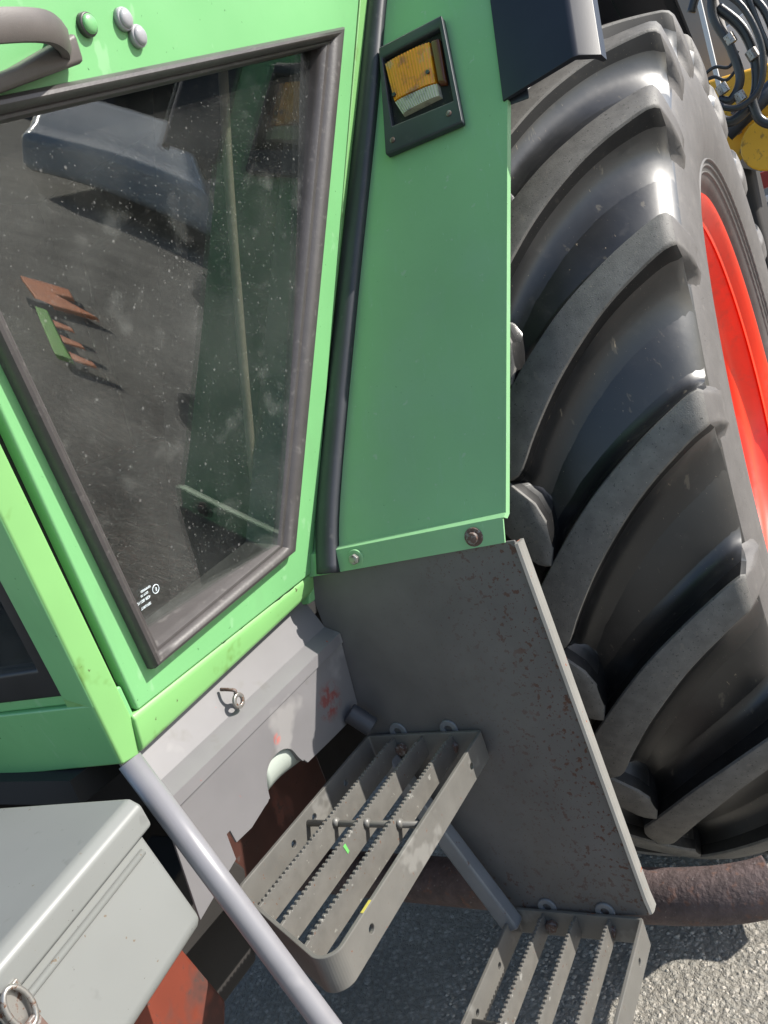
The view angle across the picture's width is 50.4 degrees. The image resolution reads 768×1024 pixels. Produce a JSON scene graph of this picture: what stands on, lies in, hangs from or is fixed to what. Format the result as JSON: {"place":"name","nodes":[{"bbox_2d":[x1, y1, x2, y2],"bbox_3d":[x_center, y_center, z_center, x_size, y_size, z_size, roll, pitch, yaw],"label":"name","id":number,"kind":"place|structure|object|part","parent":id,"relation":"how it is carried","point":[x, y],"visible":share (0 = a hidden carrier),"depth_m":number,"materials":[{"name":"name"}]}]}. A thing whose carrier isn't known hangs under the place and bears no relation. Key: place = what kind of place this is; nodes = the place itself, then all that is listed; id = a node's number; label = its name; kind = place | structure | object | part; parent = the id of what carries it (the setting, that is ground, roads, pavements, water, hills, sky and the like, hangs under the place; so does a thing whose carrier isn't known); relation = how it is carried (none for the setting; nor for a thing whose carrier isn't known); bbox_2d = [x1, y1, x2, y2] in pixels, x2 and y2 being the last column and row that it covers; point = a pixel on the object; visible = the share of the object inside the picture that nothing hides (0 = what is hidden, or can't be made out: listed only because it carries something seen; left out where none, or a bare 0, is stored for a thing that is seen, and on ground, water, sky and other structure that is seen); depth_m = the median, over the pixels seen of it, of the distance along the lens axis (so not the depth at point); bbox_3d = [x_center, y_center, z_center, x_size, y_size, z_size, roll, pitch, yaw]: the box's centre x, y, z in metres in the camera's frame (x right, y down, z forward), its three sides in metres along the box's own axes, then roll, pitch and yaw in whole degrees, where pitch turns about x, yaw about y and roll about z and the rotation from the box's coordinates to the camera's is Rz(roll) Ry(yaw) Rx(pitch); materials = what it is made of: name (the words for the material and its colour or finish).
{"place":"outdoors","nodes":[
{"label":"outdoors","id":0,"kind":"place"},
{"bbox_2d":[224,776,767,1023],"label":"ground","id":1,"kind":"structure","parent":0,"point":[413,965],"depth_m":1.68,"materials":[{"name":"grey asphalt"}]},
{"bbox_2d":[0,0,767,1023],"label":"tractor","id":2,"kind":"object","parent":1,"relation":"on","point":[382,388],"visible":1,"depth_m":1.11,"materials":[{"name":"green paint"}]},
{"bbox_3d":[-0.211,-0.305,0.921,0.251,0.896,0.987,-12,13,32],"label":"door","id":3,"kind":"part","parent":2,"relation":"part of","materials":[{"name":"green paint"}]},
{"bbox_2d":[677,0,767,268],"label":"loading machine","id":4,"kind":"object","parent":1,"relation":"on","point":[734,55],"visible":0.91,"depth_m":3.22,"materials":[{"name":"yellow paint"}]},
{"bbox_2d":[760,171,767,201],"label":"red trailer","id":5,"kind":"object","parent":1,"relation":"on","point":[764,176],"depth_m":4.38,"materials":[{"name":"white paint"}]},
{"bbox_2d":[718,0,767,204],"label":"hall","id":6,"kind":"structure","parent":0,"point":[732,6],"depth_m":12.95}
]}

